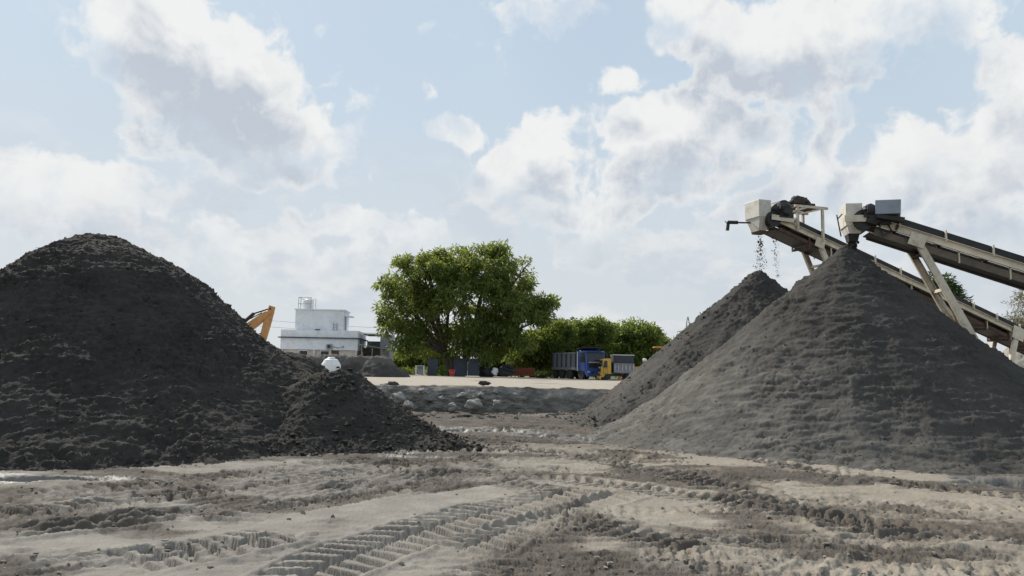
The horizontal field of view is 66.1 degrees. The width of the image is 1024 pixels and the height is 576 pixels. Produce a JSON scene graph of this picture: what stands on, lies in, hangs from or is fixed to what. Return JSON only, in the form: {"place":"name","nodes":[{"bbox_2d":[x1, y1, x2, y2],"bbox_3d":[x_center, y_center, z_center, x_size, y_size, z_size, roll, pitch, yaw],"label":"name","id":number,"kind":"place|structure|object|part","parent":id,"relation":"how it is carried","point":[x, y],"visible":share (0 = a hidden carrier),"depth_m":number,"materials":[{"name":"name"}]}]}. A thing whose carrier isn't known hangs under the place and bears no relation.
{"place":"outdoors","nodes":[
{"label":"outdoors","id":0,"kind":"place"},
{"bbox_2d":[0,371,1023,575],"bbox_3d":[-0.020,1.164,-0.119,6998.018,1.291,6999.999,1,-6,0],"label":"ground","id":1,"kind":"structure","parent":0,"point":[385,533],"depth_m":8.29,"materials":[{"name":"soil"}]},
{"bbox_2d":[0,237,307,472],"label":"sand crumbs","id":2,"kind":"object","parent":1,"relation":"on","point":[142,450],"visible":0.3,"depth_m":13.29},
{"bbox_2d":[0,233,312,470],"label":"sand pile","id":3,"kind":"object","parent":1,"relation":"on","point":[82,371],"visible":0.73,"depth_m":13.92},
{"bbox_2d":[245,305,274,340],"bbox_3d":[-16.631,2.955,43.897,6.606,4.081,2.600,1,-6,0],"label":"excavator","id":4,"kind":"object","parent":1,"relation":"on","point":[265,317],"visible":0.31,"depth_m":43.84,"materials":[{"name":"orange paint"}]},
{"bbox_2d":[285,352,327,374],"bbox_3d":[-6.347,2.813,21.892,8.401,2.090,8.149,1,-6,0],"label":"sand pile","id":5,"kind":"object","parent":1,"relation":"on","point":[311,365],"visible":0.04,"depth_m":21.55,"materials":[{"name":"grey sand"}]},
{"bbox_2d":[278,297,367,355],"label":"white building","id":6,"kind":"structure","parent":1,"relation":"on","point":[321,331],"depth_m":89.76,"materials":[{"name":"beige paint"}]},
{"bbox_2d":[299,350,307,354],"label":"window","id":7,"kind":"structure","parent":6,"relation":"in","point":[305,352],"depth_m":89.38,"materials":[{"name":"black glass"}]},
{"bbox_2d":[320,350,328,354],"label":"window","id":8,"kind":"structure","parent":6,"relation":"in","point":[321,352],"depth_m":89.54,"materials":[{"name":"black glass"}]},
{"bbox_2d":[321,357,340,371],"bbox_3d":[-12.583,5.654,54.687,1.340,1.674,1.340,1,-6,0],"label":"water tank","id":9,"kind":"object","parent":1,"relation":"on","point":[331,363],"visible":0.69,"depth_m":54.22,"materials":[{"name":"white plastic"}]},
{"bbox_2d":[303,354,409,376],"bbox_3d":[-13.029,5.969,59.588,11.669,1.959,6.107,1,-6,0],"label":"sand pile","id":10,"kind":"object","parent":1,"relation":"on","point":[375,366],"visible":0.46,"depth_m":58.70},
{"bbox_2d":[358,333,394,359],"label":"lean to shed","id":11,"kind":"object","parent":1,"relation":"on","point":[375,348],"visible":0.41,"depth_m":92.22,"materials":[{"name":"grey metal"}]},
{"bbox_2d":[272,369,481,456],"bbox_3d":[-3.555,2.460,15.861,6.988,1.670,6.709,3,-6,-19],"label":"sand pile","id":12,"kind":"object","parent":1,"relation":"on","point":[346,409],"visible":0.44,"depth_m":14.61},
{"bbox_2d":[267,366,489,456],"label":"sand crumbs","id":13,"kind":"object","parent":1,"relation":"on","point":[454,441],"visible":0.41,"depth_m":14.39,"materials":[{"name":"black gravel"}]},
{"bbox_2d":[380,381,398,385],"bbox_3d":[-4.293,3.451,27.804,0.722,0.319,0.446,1,-6,0],"label":"earth lump","id":14,"kind":"object","parent":1,"relation":"on","point":[392,383],"visible":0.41,"depth_m":27.69,"materials":[{"name":"grey soil"}]},
{"bbox_2d":[391,392,406,404],"bbox_3d":[-3.653,3.561,25.365,0.546,0.447,0.487,2,-6,-12],"label":"stone","id":15,"kind":"object","parent":1,"relation":"on","point":[398,397],"visible":0.83,"depth_m":25.23,"materials":[{"name":"grey stone"}]},
{"bbox_2d":[402,401,413,409],"bbox_3d":[-3.268,3.742,25.050,0.340,0.318,0.544,-1,-6,22],"label":"stone","id":16,"kind":"object","parent":1,"relation":"on","point":[407,405],"visible":0.97,"depth_m":24.89,"materials":[{"name":"grey stone"}]},
{"bbox_2d":[398,366,427,374],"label":"shrub","id":17,"kind":"object","parent":1,"relation":"on","point":[410,372],"visible":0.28,"depth_m":94.41,"materials":[{"name":"green plant"}]},
{"bbox_2d":[415,366,424,375],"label":"white stand","id":18,"kind":"object","parent":1,"relation":"on","point":[420,370],"visible":0.88,"depth_m":83.77,"materials":[{"name":"paint"}]},
{"bbox_2d":[393,348,448,373],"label":"leafy tree","id":19,"kind":"object","parent":1,"relation":"on","point":[411,361],"visible":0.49,"depth_m":109.80,"materials":[{"name":"green plant"}]},
{"bbox_2d":[418,388,426,393],"bbox_3d":[-2.994,3.447,26.380,0.222,0.208,0.320,-3,-7,34],"label":"stone","id":20,"kind":"object","parent":1,"relation":"on","point":[422,390],"visible":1,"depth_m":26.31,"materials":[{"name":"grey stone"}]},
{"bbox_2d":[427,359,437,375],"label":"panel board","id":21,"kind":"object","parent":1,"relation":"on","point":[432,366],"visible":0.79,"depth_m":84.63,"materials":[{"name":"blue metal"}]},
{"bbox_2d":[435,367,447,375],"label":"shrub","id":22,"kind":"object","parent":1,"relation":"on","point":[442,372],"visible":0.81,"depth_m":83.36,"materials":[{"name":"green plant"}]},
{"bbox_2d":[449,369,454,375],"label":"red bucket","id":23,"kind":"object","parent":1,"relation":"on","point":[451,372],"visible":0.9,"depth_m":82.27,"materials":[{"name":"plastic"}]},
{"bbox_2d":[447,402,456,412],"bbox_3d":[-1.966,3.908,25.729,0.372,0.354,0.366,-1,-6,15],"label":"stone","id":24,"kind":"object","parent":1,"relation":"on","point":[451,406],"visible":1,"depth_m":25.59,"materials":[{"name":"grey stone"}]},
{"bbox_2d":[454,358,467,375],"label":"panel board","id":25,"kind":"object","parent":1,"relation":"on","point":[460,366],"visible":0.93,"depth_m":85.69,"materials":[{"name":"blue metal"}]},
{"bbox_2d":[459,392,466,397],"bbox_3d":[-1.621,3.591,26.359,0.295,0.202,0.219,6,-8,-43],"label":"stone","id":26,"kind":"object","parent":1,"relation":"on","point":[463,394],"visible":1,"depth_m":26.32,"materials":[{"name":"grey stone"}]},
{"bbox_2d":[370,239,561,375],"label":"tree","id":27,"kind":"object","parent":1,"relation":"on","point":[495,328],"visible":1,"depth_m":86.39,"materials":[{"name":"green plant"}]},
{"bbox_2d":[468,359,478,375],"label":"panel board","id":28,"kind":"object","parent":1,"relation":"on","point":[473,367],"visible":1,"depth_m":85.12,"materials":[{"name":"blue metal"}]},
{"bbox_2d":[464,399,483,410],"bbox_3d":[-1.245,3.820,25.710,0.654,0.416,0.456,1,-6,0],"label":"stone","id":29,"kind":"object","parent":1,"relation":"on","point":[475,405],"visible":1,"depth_m":25.61,"materials":[{"name":"grey stone"}]},
{"bbox_2d":[478,381,490,385],"bbox_3d":[-0.967,3.384,28.001,0.494,0.178,0.343,1,-6,0],"label":"earth lump","id":30,"kind":"object","parent":1,"relation":"on","point":[482,383],"visible":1,"depth_m":27.90,"materials":[{"name":"grey soil"}]},
{"bbox_2d":[479,362,492,376],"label":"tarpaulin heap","id":31,"kind":"object","parent":1,"relation":"on","point":[484,371],"visible":0.74,"depth_m":86.07,"materials":[{"name":"black plastic"}]},
{"bbox_2d":[411,410,571,418],"bbox_3d":[-0.830,4.009,24.487,12.874,0.333,4.330,2,-6,-14],"label":"bank rubble","id":32,"kind":"object","parent":1,"relation":"on","point":[435,415],"visible":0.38,"depth_m":24.55,"materials":[{"name":"grey stone"}]},
{"bbox_2d":[491,368,497,375],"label":"white sack","id":33,"kind":"object","parent":1,"relation":"on","point":[494,371],"visible":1,"depth_m":85.32,"materials":[{"name":"fabric"}]},
{"bbox_2d":[493,400,500,406],"bbox_3d":[-0.512,3.787,25.847,0.267,0.241,0.325,4,-7,-28],"label":"stone","id":34,"kind":"object","parent":1,"relation":"on","point":[496,403],"visible":1,"depth_m":25.76,"materials":[{"name":"grey stone"}]},
{"bbox_2d":[497,364,516,375],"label":"scrap heap","id":35,"kind":"object","parent":1,"relation":"on","point":[508,370],"visible":0.99,"depth_m":87.19,"materials":[{"name":"metal"}]},
{"bbox_2d":[0,425,1021,575],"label":"mud clods","id":36,"kind":"object","parent":1,"relation":"on","point":[167,547],"visible":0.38,"depth_m":7.75,"materials":[{"name":"grey soil"}]},
{"bbox_2d":[479,349,551,376],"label":"leafy tree","id":37,"kind":"object","parent":1,"relation":"on","point":[497,366],"visible":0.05,"depth_m":98.27,"materials":[{"name":"green plant"}]},
{"bbox_2d":[513,367,534,376],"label":"rusty sheet","id":38,"kind":"object","parent":1,"relation":"on","point":[522,371],"visible":0.78,"depth_m":88.49,"materials":[{"name":"brown metal"}]},
{"bbox_2d":[500,317,581,376],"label":"leafy tree","id":39,"kind":"object","parent":1,"relation":"on","point":[549,343],"visible":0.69,"depth_m":91.06,"materials":[{"name":"green plant"}]},
{"bbox_2d":[532,370,556,378],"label":"shrub","id":40,"kind":"object","parent":1,"relation":"on","point":[543,374],"visible":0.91,"depth_m":87.06,"materials":[{"name":"green plant"}]},
{"bbox_2d":[536,317,583,377],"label":"leafy tree","id":41,"kind":"object","parent":1,"relation":"on","point":[569,322],"depth_m":102.55,"materials":[{"name":"green plant"}]},
{"bbox_2d":[552,347,607,379],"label":"dump truck","id":42,"kind":"object","parent":1,"relation":"on","point":[582,362],"visible":0.87,"depth_m":85.04,"materials":[{"name":"metal"}]},
{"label":"side window","id":43,"kind":"part","parent":42,"relation":"part of","materials":[{"name":"black glass"}]},
{"bbox_2d":[558,313,621,377],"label":"leafy tree","id":44,"kind":"object","parent":1,"relation":"on","point":[592,331],"visible":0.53,"depth_m":92.91,"materials":[{"name":"green plant"}]},
{"bbox_2d":[592,355,634,379],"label":"tipper truck","id":45,"kind":"object","parent":1,"relation":"on","point":[625,364],"visible":0.91,"depth_m":81.95,"materials":[{"name":"grey paint"}]},
{"bbox_2d":[604,316,665,373],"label":"leafy tree","id":46,"kind":"object","parent":1,"relation":"on","point":[638,340],"visible":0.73,"depth_m":94.99,"materials":[{"name":"green plant"}]},
{"bbox_2d":[617,347,662,378],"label":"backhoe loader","id":47,"kind":"object","parent":1,"relation":"on","point":[643,360],"visible":0.09,"depth_m":87.10,"materials":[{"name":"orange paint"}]},
{"bbox_2d":[640,333,673,359],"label":"leafy tree","id":48,"kind":"object","parent":1,"relation":"on","point":[667,339],"visible":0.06,"depth_m":97.79,"materials":[{"name":"green plant"}]},
{"bbox_2d":[563,270,787,427],"bbox_3d":[7.374,1.848,23.446,12.801,4.790,12.802,1,-6,0],"label":"sand pile","id":49,"kind":"object","parent":1,"relation":"on","point":[764,288],"visible":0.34,"depth_m":22.21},
{"bbox_2d":[564,273,786,426],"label":"sand crumbs","id":50,"kind":"object","parent":49,"relation":"on","point":[594,417],"visible":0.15,"depth_m":22.39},
{"bbox_2d":[753,235,779,276],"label":"falling sand","id":51,"kind":"structure","parent":49,"relation":"on","point":[760,247],"depth_m":23.75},
{"bbox_2d":[581,245,1023,487],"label":"sand pile","id":52,"kind":"object","parent":1,"relation":"on","point":[877,383],"visible":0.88,"depth_m":15.24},
{"bbox_2d":[848,241,858,249],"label":"falling sand","id":53,"kind":"structure","parent":52,"relation":"on","point":[853,245],"depth_m":18.74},
{"bbox_2d":[584,259,1020,484],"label":"sand crumbs","id":54,"kind":"object","parent":1,"relation":"on","point":[820,397],"visible":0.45,"depth_m":14.52,"materials":[{"name":"grey gravel"}]},
{"bbox_2d":[725,199,1023,361],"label":"stacker conveyor","id":55,"kind":"object","parent":1,"relation":"on","point":[762,216],"visible":0.66,"depth_m":24.36,"materials":[{"name":"beige metal"}]},
{"bbox_2d":[789,195,814,209],"bbox_3d":[8.964,-2.628,24.377,0.921,0.458,0.580,3,-6,-18],"label":"sack bundle","id":56,"kind":"object","parent":55,"relation":"on","point":[799,200],"visible":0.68,"depth_m":24.14,"materials":[{"name":"grey fabric"}]},
{"bbox_2d":[836,199,1023,338],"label":"stacker conveyor","id":57,"kind":"object","parent":1,"relation":"on","point":[912,242],"visible":0.96,"depth_m":18.19,"materials":[{"name":"beige metal"}]},
{"bbox_2d":[918,271,973,301],"bbox_3d":[34.298,3.455,62.014,4.716,9.758,4.482,1,-6,0],"label":"leafy tree","id":58,"kind":"object","parent":1,"relation":"on","point":[955,289],"visible":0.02,"depth_m":61.44,"materials":[{"name":"green plant"}]},
{"bbox_2d":[1001,289,1023,326],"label":"dusty tree","id":59,"kind":"object","parent":1,"relation":"on","point":[1018,320],"visible":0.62,"depth_m":46.22,"materials":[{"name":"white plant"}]},
{"bbox_2d":[1002,347,1023,367],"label":"gravel pile","id":60,"kind":"object","parent":1,"relation":"on","point":[1019,359],"visible":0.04,"depth_m":30.20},
{"bbox_2d":[1002,487,1023,489],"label":"puddle water","id":61,"kind":"structure","parent":1,"relation":"on","point":[1017,488],"depth_m":11.66,"materials":[{"name":"grey liquid"}]},
{"bbox_2d":[0,0,1023,358],"label":"sky","id":62,"kind":"structure","parent":0,"point":[276,153],"materials":[{"name":"blue"}]}
]}

